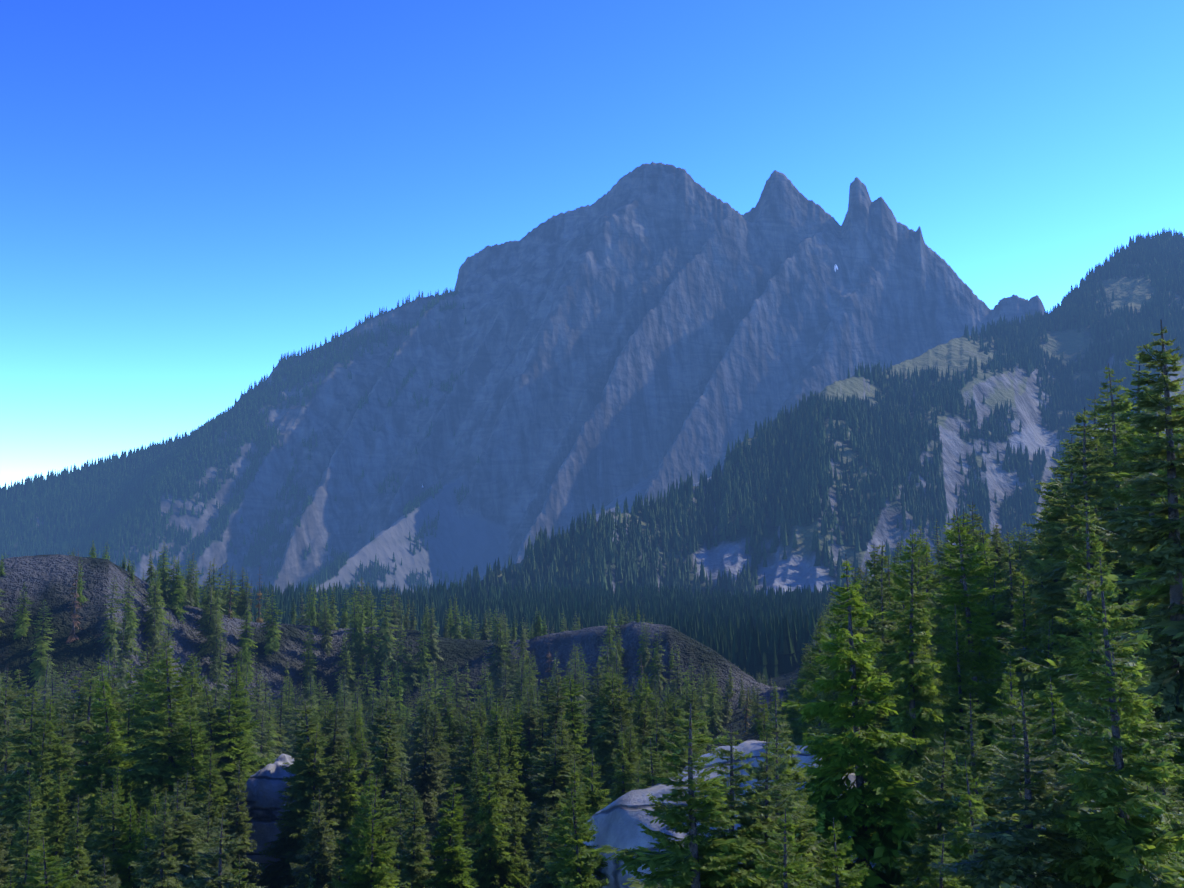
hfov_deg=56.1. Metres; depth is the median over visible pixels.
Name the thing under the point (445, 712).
tree
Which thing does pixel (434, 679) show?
tree
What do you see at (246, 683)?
tree
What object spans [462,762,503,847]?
tree
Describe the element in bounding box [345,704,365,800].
tree
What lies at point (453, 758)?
tree
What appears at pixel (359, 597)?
tree
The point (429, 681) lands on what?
tree
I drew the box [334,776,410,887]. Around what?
tree
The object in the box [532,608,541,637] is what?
tree
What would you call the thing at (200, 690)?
tree
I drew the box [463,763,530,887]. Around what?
tree
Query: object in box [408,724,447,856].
tree
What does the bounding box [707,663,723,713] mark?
tree
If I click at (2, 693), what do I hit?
tree
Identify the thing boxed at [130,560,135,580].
tree
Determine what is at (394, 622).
tree
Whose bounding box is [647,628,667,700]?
tree
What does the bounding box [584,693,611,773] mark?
tree
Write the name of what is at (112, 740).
tree
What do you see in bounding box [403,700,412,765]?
tree
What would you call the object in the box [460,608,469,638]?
tree
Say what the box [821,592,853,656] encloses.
tree
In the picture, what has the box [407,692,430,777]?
tree
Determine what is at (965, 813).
tree
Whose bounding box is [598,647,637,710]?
tree
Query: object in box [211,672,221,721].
tree
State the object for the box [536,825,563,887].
tree
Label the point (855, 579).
tree
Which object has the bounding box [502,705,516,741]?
tree
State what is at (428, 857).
tree
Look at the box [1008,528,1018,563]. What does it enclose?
tree
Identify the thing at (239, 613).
tree
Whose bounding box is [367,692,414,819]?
tree
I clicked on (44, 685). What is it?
tree
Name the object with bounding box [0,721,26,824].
tree
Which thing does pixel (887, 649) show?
tree
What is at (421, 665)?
tree
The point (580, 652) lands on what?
tree
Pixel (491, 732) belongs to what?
tree
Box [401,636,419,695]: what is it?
tree
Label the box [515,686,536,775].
tree
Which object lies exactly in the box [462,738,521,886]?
tree
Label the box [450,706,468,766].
tree
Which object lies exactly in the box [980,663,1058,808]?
tree
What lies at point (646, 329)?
mountain
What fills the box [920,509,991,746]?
tree
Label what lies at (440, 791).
tree
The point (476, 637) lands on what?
tree
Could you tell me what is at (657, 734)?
tree
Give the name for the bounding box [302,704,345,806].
tree
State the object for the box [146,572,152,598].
tree
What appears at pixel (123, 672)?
tree
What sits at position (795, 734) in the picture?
tree
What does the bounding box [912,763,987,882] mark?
tree
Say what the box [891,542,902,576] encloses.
tree
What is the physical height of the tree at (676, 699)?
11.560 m
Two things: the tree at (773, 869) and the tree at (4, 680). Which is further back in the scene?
the tree at (4, 680)
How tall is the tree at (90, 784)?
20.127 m
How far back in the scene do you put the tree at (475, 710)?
126.23 m
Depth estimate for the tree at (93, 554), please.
299.79 m
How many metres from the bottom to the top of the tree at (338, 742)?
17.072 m
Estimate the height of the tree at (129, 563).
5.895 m
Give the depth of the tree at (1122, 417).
82.00 m
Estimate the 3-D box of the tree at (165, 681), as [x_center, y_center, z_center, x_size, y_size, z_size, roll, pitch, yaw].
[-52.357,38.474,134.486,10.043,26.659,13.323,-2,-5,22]
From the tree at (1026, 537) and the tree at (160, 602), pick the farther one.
the tree at (160, 602)
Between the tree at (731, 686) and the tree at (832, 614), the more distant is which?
the tree at (731, 686)
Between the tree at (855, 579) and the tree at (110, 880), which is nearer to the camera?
the tree at (110, 880)
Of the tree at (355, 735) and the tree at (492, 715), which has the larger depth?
the tree at (492, 715)
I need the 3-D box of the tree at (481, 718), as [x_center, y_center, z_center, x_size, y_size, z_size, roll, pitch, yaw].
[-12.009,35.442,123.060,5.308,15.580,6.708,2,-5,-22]
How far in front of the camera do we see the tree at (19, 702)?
91.57 m
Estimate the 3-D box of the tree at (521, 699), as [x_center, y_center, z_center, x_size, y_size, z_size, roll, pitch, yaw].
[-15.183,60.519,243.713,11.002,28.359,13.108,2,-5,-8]
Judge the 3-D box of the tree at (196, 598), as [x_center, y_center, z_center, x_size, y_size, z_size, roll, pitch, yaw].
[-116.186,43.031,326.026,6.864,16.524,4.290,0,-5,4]
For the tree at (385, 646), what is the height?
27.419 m
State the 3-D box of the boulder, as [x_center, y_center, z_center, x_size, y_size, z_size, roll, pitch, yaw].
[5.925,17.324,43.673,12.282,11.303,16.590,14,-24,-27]
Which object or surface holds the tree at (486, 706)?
on the ground
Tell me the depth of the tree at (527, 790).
92.13 m
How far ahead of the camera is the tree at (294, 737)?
240.28 m
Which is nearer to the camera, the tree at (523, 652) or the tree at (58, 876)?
the tree at (58, 876)
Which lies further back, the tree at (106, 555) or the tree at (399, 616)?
the tree at (399, 616)
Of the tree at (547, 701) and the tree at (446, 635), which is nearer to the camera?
the tree at (547, 701)
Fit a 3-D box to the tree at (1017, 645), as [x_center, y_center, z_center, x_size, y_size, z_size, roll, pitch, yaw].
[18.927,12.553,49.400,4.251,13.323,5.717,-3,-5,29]
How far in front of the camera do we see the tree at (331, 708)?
163.50 m
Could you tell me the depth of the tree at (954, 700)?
36.69 m
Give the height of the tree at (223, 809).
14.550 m
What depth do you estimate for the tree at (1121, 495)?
41.57 m
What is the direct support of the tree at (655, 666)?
on the ground
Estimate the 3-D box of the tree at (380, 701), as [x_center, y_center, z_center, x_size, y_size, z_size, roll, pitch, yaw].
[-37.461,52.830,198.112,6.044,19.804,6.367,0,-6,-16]
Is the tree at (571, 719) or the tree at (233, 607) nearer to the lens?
the tree at (571, 719)
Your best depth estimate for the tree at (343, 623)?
362.09 m
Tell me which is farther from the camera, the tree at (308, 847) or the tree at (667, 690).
the tree at (667, 690)
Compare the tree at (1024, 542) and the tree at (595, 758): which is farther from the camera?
the tree at (1024, 542)
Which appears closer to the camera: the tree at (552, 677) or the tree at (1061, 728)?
the tree at (1061, 728)
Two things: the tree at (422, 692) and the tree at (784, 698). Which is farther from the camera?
the tree at (422, 692)
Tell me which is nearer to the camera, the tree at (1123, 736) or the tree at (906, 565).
the tree at (1123, 736)
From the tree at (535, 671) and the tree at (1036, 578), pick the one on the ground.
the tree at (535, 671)
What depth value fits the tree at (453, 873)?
50.92 m
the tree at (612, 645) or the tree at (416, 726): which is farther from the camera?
the tree at (612, 645)
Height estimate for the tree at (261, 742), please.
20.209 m
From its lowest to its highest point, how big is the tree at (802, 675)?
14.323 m
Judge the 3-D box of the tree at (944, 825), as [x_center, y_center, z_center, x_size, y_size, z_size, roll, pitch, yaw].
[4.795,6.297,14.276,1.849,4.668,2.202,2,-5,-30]
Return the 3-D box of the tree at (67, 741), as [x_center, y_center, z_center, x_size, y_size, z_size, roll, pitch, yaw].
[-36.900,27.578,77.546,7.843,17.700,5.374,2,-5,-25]
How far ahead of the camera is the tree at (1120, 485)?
67.75 m
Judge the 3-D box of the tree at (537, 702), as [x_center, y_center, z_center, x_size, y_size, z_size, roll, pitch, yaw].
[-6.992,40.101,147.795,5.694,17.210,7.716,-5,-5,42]
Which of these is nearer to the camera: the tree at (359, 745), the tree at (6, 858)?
the tree at (6, 858)
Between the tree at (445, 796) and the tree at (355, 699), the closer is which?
the tree at (445, 796)
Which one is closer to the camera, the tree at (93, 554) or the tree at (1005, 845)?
the tree at (1005, 845)
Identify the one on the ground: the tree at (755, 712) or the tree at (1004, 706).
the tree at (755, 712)
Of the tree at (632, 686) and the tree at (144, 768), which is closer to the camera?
the tree at (144, 768)
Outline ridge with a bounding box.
[480,235,1183,596]
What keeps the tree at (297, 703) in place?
on the ground
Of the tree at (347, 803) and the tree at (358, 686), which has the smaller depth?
the tree at (347, 803)
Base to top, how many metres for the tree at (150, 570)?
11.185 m
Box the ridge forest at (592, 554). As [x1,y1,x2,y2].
[452,228,1183,595]
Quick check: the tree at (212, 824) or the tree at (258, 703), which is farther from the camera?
the tree at (258, 703)
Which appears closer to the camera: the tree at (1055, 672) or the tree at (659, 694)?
the tree at (1055, 672)
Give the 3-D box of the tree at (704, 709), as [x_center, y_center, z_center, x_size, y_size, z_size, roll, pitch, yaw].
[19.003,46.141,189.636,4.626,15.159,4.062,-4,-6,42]
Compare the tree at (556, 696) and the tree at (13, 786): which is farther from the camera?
the tree at (556, 696)
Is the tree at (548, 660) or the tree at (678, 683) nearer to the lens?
the tree at (678, 683)
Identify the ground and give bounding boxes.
[0,554,798,780]
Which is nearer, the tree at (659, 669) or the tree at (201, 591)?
the tree at (659, 669)
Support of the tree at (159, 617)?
on the ground
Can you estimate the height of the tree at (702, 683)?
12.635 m
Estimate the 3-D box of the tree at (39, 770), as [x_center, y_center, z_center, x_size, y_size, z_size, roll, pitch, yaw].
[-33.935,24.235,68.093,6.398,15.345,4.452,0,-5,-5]
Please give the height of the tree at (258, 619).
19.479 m
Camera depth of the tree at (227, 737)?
99.30 m
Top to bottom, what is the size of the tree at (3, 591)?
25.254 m
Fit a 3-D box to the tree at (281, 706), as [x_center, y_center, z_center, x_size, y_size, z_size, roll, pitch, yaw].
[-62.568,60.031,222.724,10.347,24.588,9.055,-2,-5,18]
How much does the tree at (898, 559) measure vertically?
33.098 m
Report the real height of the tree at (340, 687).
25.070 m
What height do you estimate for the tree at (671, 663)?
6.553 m
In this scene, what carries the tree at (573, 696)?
on the ground
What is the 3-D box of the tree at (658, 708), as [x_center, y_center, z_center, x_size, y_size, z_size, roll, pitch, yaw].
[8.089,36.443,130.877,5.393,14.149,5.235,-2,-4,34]
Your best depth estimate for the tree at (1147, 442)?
49.99 m
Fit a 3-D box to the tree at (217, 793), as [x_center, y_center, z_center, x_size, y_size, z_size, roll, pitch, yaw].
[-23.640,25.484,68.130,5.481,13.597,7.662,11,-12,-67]
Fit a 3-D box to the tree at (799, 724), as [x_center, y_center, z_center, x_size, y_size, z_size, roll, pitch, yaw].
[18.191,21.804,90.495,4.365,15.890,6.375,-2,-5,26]
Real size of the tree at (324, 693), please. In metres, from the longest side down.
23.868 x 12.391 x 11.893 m
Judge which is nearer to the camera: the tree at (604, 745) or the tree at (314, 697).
the tree at (604, 745)
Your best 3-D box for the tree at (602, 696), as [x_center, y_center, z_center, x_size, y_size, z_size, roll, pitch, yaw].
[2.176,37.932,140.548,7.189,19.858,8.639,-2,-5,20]
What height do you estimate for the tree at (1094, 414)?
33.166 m
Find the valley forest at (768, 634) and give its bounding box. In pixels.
[198,577,932,679]
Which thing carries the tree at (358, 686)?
on the ground
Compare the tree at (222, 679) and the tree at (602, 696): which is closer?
the tree at (602, 696)
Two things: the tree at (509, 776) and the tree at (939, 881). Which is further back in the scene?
the tree at (509, 776)
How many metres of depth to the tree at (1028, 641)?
47.23 m
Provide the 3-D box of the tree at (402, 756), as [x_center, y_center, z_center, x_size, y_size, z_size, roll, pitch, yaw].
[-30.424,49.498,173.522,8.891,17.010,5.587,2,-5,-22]
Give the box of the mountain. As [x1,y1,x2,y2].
[0,161,1044,594]
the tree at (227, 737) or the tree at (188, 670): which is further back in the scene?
the tree at (188, 670)
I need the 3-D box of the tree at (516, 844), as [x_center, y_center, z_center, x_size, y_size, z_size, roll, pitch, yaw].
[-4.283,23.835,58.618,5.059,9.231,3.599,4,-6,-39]
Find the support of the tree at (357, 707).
on the ground
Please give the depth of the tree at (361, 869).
44.48 m
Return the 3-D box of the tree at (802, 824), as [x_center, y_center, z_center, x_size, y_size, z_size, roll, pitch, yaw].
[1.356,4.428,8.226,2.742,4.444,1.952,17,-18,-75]
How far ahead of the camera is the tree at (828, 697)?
53.50 m
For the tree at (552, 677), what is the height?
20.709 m
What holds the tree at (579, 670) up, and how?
on the ground
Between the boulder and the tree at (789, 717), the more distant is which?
the tree at (789, 717)
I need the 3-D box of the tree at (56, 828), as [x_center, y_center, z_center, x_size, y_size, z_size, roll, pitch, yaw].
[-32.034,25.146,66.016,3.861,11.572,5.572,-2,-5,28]
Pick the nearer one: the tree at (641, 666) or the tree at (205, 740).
the tree at (205, 740)
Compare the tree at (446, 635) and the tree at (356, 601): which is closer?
the tree at (356, 601)
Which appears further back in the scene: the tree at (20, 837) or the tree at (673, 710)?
the tree at (673, 710)
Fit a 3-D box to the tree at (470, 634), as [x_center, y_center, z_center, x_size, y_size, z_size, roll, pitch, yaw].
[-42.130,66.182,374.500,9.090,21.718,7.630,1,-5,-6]
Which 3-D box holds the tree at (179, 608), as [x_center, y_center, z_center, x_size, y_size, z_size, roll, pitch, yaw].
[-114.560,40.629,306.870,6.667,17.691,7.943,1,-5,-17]
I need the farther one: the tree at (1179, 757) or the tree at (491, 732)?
the tree at (491, 732)
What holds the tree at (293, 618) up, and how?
on the ground
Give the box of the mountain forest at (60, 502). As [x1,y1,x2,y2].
[0,286,481,593]
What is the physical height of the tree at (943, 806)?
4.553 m
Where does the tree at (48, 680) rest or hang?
on the ground
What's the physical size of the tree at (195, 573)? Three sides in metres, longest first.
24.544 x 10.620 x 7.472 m
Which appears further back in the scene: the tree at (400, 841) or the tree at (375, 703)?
the tree at (375, 703)
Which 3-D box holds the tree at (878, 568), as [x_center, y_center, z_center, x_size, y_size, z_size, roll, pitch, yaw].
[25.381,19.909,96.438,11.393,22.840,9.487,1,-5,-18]
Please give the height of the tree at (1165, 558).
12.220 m
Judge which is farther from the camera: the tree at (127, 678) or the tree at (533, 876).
the tree at (127, 678)
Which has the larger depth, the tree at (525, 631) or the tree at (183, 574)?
the tree at (525, 631)
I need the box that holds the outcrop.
[226,753,317,886]
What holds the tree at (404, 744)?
on the ground
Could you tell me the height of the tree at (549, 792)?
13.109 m
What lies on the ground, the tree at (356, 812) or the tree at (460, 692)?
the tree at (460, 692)
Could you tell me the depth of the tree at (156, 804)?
62.89 m
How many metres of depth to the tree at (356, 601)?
332.27 m
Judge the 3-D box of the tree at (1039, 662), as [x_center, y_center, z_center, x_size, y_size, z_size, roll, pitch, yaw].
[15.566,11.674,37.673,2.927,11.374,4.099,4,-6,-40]
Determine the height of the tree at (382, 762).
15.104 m
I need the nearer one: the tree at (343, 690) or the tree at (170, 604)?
the tree at (343, 690)
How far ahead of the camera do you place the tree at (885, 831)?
29.26 m
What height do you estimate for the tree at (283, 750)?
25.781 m
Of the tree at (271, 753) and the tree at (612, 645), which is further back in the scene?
the tree at (612, 645)
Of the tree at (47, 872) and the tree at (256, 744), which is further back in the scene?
the tree at (256, 744)
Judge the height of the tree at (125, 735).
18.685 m
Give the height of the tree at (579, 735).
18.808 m
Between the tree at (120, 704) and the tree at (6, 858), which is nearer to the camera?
the tree at (6, 858)
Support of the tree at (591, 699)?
on the ground
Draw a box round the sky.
[0,0,1183,488]
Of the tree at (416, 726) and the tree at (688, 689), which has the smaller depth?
the tree at (688, 689)
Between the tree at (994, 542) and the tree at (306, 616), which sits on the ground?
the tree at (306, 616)
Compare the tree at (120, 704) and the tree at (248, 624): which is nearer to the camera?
the tree at (120, 704)
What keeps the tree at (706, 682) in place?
on the ground
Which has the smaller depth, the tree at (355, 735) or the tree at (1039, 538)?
the tree at (1039, 538)
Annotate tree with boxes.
[0,553,5,575]
[0,577,6,636]
[0,667,41,770]
[0,668,14,694]
[0,668,35,790]
[0,676,12,724]
[0,688,80,873]
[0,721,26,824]
[0,804,20,887]
[0,875,16,887]
[1,682,66,772]
[1,773,50,885]
[1,837,15,878]
[4,801,56,887]
[5,693,83,852]
[5,715,62,863]
[5,803,49,887]
[5,855,58,887]
[11,583,32,639]
[24,839,78,887]
[26,599,57,685]
[28,680,45,717]
[31,653,58,737]
[35,669,70,735]
[37,694,61,770]
[38,767,82,886]
[41,660,55,716]
[46,664,76,716]
[46,670,62,720]
[51,714,85,850]
[53,669,124,849]
[54,666,98,762]
[56,830,75,876]
[57,795,99,887]
[60,695,90,762]
[64,550,82,643]
[65,662,151,875]
[74,557,89,604]
[79,786,137,887]
[82,777,121,885]
[83,652,109,740]
[87,661,106,699]
[88,543,96,557]
[89,667,133,744]
[92,854,120,887]
[93,650,122,724]
[94,572,129,663]
[99,769,136,849]
[101,793,149,887]
[102,543,109,559]
[103,639,219,836]
[104,649,126,716]
[104,703,139,774]
[106,719,121,752]
[107,611,136,698]
[114,687,144,752]
[116,571,146,654]
[118,657,140,738]
[120,556,126,569]
[127,557,130,572]
[127,650,176,825]
[128,792,195,887]
[129,666,162,746]
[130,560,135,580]
[131,705,143,752]
[131,852,147,887]
[132,639,161,710]
[134,810,166,881]
[135,655,173,715]
[135,782,222,887]
[135,813,144,847]
[137,787,166,860]
[139,787,161,828]
[140,569,173,657]
[144,563,174,632]
[144,603,161,661]
[145,551,155,586]
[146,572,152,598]
[155,540,170,599]
[157,690,189,788]
[158,550,169,589]
[159,625,174,700]
[161,553,185,610]
[161,719,225,835]
[162,614,175,685]
[163,664,177,710]
[164,562,187,623]
[164,630,176,681]
[166,772,217,865]
[167,662,207,742]
[168,557,186,608]
[172,652,205,710]
[175,654,217,733]
[175,813,267,887]
[181,571,189,604]
[182,791,224,886]
[184,551,203,599]
[184,554,199,606]
[185,559,196,605]
[186,749,235,880]
[188,582,227,656]
[188,721,226,796]
[191,682,250,799]
[192,566,203,607]
[195,561,218,626]
[195,663,209,701]
[199,578,207,605]
[202,686,259,815]
[203,559,227,618]
[203,606,228,681]
[203,673,214,707]
[204,739,232,848]
[209,631,229,712]
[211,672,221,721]
[212,590,227,638]
[215,564,227,599]
[216,758,265,887]
[217,664,267,757]
[219,559,229,614]
[220,660,274,773]
[220,694,253,775]
[221,566,242,617]
[227,576,233,618]
[229,607,257,683]
[230,858,248,885]
[233,722,264,778]
[234,567,252,620]
[235,646,249,706]
[237,574,255,620]
[238,592,254,647]
[240,665,259,751]
[243,697,345,887]
[247,664,270,737]
[249,670,281,768]
[252,674,285,766]
[253,700,276,772]
[254,574,263,622]
[256,699,278,767]
[257,688,290,755]
[258,590,284,654]
[262,587,270,621]
[263,706,337,887]
[271,687,298,756]
[272,699,289,757]
[275,661,293,726]
[276,724,351,887]
[278,678,294,740]
[281,679,300,748]
[282,676,294,724]
[282,687,303,759]
[284,790,341,887]
[285,798,323,887]
[287,685,310,750]
[289,596,296,624]
[292,689,305,718]
[295,592,306,624]
[299,637,317,699]
[300,615,319,684]
[302,584,316,624]
[302,671,319,740]
[302,677,324,714]
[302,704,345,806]
[305,873,315,887]
[307,581,319,627]
[308,672,320,717]
[314,680,324,713]
[315,679,334,714]
[316,584,324,627]
[316,590,337,633]
[317,601,334,655]
[317,699,359,823]
[318,698,339,778]
[326,697,344,738]
[327,768,391,886]
[328,583,339,629]
[329,837,346,887]
[331,627,362,714]
[331,707,436,879]
[332,739,363,863]
[332,802,393,887]
[334,673,348,720]
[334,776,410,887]
[335,664,354,722]
[336,682,354,751]
[337,587,353,627]
[337,690,350,726]
[339,588,367,680]
[341,625,361,691]
[342,709,367,780]
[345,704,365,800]
[346,581,367,637]
[346,676,367,726]
[346,681,364,755]
[347,690,367,748]
[347,743,375,811]
[348,730,388,799]
[349,578,365,627]
[353,657,380,726]
[355,784,366,826]
[356,594,366,658]
[356,596,381,672]
[362,581,372,626]
[363,583,377,626]
[363,699,401,762]
[363,708,371,738]
[364,686,378,732]
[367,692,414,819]
[368,658,409,716]
[371,584,399,677]
[375,684,393,749]
[379,659,403,746]
[381,765,423,885]
[384,800,423,887]
[387,591,402,628]
[388,612,412,701]
[390,663,414,736]
[392,709,411,793]
[393,788,435,887]
[395,597,404,627]
[398,705,410,774]
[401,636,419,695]
[403,595,411,629]
[403,684,414,743]
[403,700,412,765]
[403,780,478,887]
[404,665,436,752]
[406,692,435,793]
[406,696,429,763]
[407,600,417,629]
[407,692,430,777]
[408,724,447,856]
[410,673,427,754]
[411,616,434,686]
[413,707,449,821]
[414,704,453,783]
[418,743,467,858]
[419,603,444,671]
[421,689,465,768]
[421,841,437,880]
[423,605,430,634]
[427,667,456,716]
[429,664,443,714]
[430,672,450,717]
[437,741,451,795]
[440,704,462,763]
[442,660,476,739]
[443,608,449,637]
[443,700,486,843]
[444,708,483,787]
[444,716,488,848]
[446,595,465,638]
[447,596,453,637]
[448,742,458,790]
[449,676,463,721]
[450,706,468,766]
[452,797,472,867]
[457,662,474,723]
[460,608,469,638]
[460,695,497,756]
[460,750,496,884]
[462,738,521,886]
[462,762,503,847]
[463,614,475,638]
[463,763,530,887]
[468,696,483,730]
[469,686,485,723]
[472,612,481,639]
[473,656,497,729]
[477,610,490,639]
[478,678,495,725]
[479,697,516,775]
[480,617,510,696]
[482,606,492,639]
[483,726,526,857]
[484,609,509,698]
[484,671,495,719]
[487,661,514,717]
[490,609,499,639]
[490,695,522,788]
[497,663,509,718]
[497,710,530,858]
[498,612,510,648]
[501,608,515,675]
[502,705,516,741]
[502,805,536,887]
[503,656,538,720]
[506,700,542,819]
[507,651,534,711]
[507,655,525,709]
[508,642,516,690]
[509,616,518,641]
[509,693,519,719]
[514,649,528,687]
[514,729,582,887]
[515,652,540,717]
[515,672,522,713]
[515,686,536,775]
[516,618,531,667]
[516,684,535,740]
[517,695,546,777]
[518,657,540,707]
[522,620,528,639]
[526,676,590,777]
[527,671,583,799]
[528,623,533,639]
[528,804,556,887]
[528,829,546,885]
[530,686,538,712]
[530,704,553,803]
[531,650,541,705]
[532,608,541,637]
[532,610,543,635]
[532,681,541,741]
[534,678,557,741]
[534,692,583,771]
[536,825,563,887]
[539,667,557,709]
[540,759,609,887]
[541,614,547,634]
[541,621,553,697]
[541,651,564,698]
[548,713,584,813]
[549,737,587,787]
[550,674,586,735]
[555,789,609,887]
[557,644,589,719]
[560,616,565,631]
[560,672,590,809]
[564,643,588,702]
[565,648,580,700]
[567,644,580,683]
[571,751,612,816]
[572,611,577,630]
[573,641,588,701]
[576,652,590,719]
[579,718,592,748]
[580,703,586,736]
[580,709,616,789]
[583,663,612,749]
[584,646,605,704]
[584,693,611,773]
[585,666,627,746]
[585,668,640,802]
[586,686,632,786]
[588,691,604,749]
[589,614,626,692]
[591,646,613,685]
[595,704,794,887]
[596,668,642,789]
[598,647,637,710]
[601,668,615,684]
[602,731,646,806]
[603,711,641,804]
[605,605,617,641]
[611,719,641,793]
[612,622,624,672]
[614,635,624,676]
[616,606,624,625]
[622,605,629,623]
[622,723,808,887]
[625,678,639,714]
[628,759,646,791]
[630,672,659,746]
[630,771,642,789]
[633,695,653,773]
[634,614,647,673]
[635,674,665,730]
[635,707,670,787]
[635,740,674,788]
[636,605,640,622]
[636,655,649,701]
[637,622,654,678]
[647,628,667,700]
[647,673,662,709]
[648,637,664,694]
[650,704,674,773]
[651,694,662,750]
[654,672,665,713]
[659,691,695,773]
[660,682,672,717]
[661,641,693,714]
[669,646,674,668]
[672,683,684,717]
[676,686,709,757]
[677,670,694,728]
[677,670,696,714]
[683,658,698,708]
[683,711,698,758]
[695,672,713,745]
[697,663,711,729]
[697,682,709,724]
[699,706,712,747]
[701,664,713,696]
[704,678,725,737]
[705,672,718,725]
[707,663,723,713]
[713,688,726,724]
[715,698,840,887]
[721,678,733,723]
[724,664,735,697]
[734,733,824,886]
[737,675,745,704]
[738,684,743,708]
[738,738,802,887]
[741,680,765,735]
[741,687,750,735]
[741,696,751,719]
[745,687,754,714]
[750,685,758,710]
[752,809,818,887]
[755,694,773,741]
[760,754,835,886]
[768,682,782,722]
[771,686,777,706]
[777,691,790,738]
[779,693,798,742]
[782,554,945,887]
[783,651,815,745]
[785,613,829,745]
[786,643,816,739]
[793,667,811,697]
[796,650,837,745]
[797,643,811,692]
[804,583,888,783]
[806,634,836,741]
[811,632,852,733]
[811,818,868,887]
[813,581,876,700]
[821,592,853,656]
[821,595,830,633]
[825,603,838,664]
[828,583,840,622]
[843,570,864,639]
[847,541,899,639]
[851,565,870,610]
[852,532,961,872]
[853,573,939,746]
[858,545,884,596]
[860,559,926,707]
[860,585,950,785]
[869,662,891,726]
[878,558,906,607]
[890,839,930,887]
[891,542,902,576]
[892,534,933,587]
[892,543,937,673]
[893,539,906,576]
[896,730,960,887]
[900,577,938,659]
[903,751,980,883]
[906,526,934,574]
[911,836,970,887]
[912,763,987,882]
[916,538,941,655]
[917,693,1023,887]
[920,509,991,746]
[922,508,1028,798]
[922,608,993,787]
[923,562,971,702]
[926,583,952,653]
[927,519,943,583]
[928,689,1132,887]
[928,760,1016,887]
[933,574,948,619]
[934,517,961,588]
[934,538,955,589]
[936,560,952,592]
[940,603,1005,747]
[956,501,998,581]
[963,524,1007,632]
[965,623,1001,713]
[967,560,1013,697]
[968,551,990,603]
[972,526,1009,634]
[978,566,1043,729]
[979,576,1040,714]
[979,761,1019,809]
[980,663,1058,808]
[988,528,1009,582]
[988,531,1025,646]
[992,695,1015,750]
[993,506,1069,656]
[993,523,1008,583]
[993,533,1037,623]
[994,495,1143,776]
[994,555,1054,673]
[995,435,1127,735]
[999,681,1029,734]
[1001,475,1071,666]
[1004,407,1165,741]
[1006,749,1064,832]
[1006,754,1041,856]
[1007,795,1053,866]
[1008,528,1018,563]
[1008,530,1027,591]
[1017,613,1064,729]
[1018,676,1076,847]
[1020,524,1033,560]
[1021,618,1062,733]
[1023,458,1073,552]
[1024,506,1072,623]
[1026,533,1036,579]
[1032,670,1168,864]
[1034,707,1117,887]
[1035,557,1183,887]
[1042,394,1134,507]
[1044,647,1183,830]
[1051,363,1156,613]
[1058,319,1183,801]
[1069,434,1129,564]
[1071,499,1125,611]
[1072,713,1085,753]
[1079,389,1133,462]
[1084,718,1152,789]
[1100,358,1165,551]
[1100,393,1183,654]
[1108,784,1183,887]
[1114,400,1165,613]
[1123,404,1183,713]
[1135,719,1183,832]
[1137,758,1183,870]
[1147,788,1183,877]
[1160,719,1183,829]
[1170,763,1183,821]
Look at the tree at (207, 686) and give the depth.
277.86 m
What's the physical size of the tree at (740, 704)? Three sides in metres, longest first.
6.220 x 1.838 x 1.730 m
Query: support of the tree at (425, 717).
on the ground
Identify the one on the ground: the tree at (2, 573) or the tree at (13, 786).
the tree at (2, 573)
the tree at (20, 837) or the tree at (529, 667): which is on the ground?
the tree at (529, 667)
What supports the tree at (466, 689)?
on the ground
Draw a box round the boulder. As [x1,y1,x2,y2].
[562,739,878,887]
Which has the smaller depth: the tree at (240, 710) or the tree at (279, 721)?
the tree at (240, 710)
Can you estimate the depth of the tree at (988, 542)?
94.83 m
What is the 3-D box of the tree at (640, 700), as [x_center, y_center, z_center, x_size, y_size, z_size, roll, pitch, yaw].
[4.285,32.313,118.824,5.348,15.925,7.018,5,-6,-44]
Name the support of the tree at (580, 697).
on the ground
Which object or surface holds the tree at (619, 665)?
on the ground
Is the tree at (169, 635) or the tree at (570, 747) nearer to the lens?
the tree at (570, 747)
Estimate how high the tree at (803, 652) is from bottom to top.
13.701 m
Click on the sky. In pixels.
(196, 195)
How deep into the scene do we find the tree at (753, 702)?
219.49 m
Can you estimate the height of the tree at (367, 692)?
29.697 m
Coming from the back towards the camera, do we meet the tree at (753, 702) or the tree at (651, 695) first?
the tree at (753, 702)
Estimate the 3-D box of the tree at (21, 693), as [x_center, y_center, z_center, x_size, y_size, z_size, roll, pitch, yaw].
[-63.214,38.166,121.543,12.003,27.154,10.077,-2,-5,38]
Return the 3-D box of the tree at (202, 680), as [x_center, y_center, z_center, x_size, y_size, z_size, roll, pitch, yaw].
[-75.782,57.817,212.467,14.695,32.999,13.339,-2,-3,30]

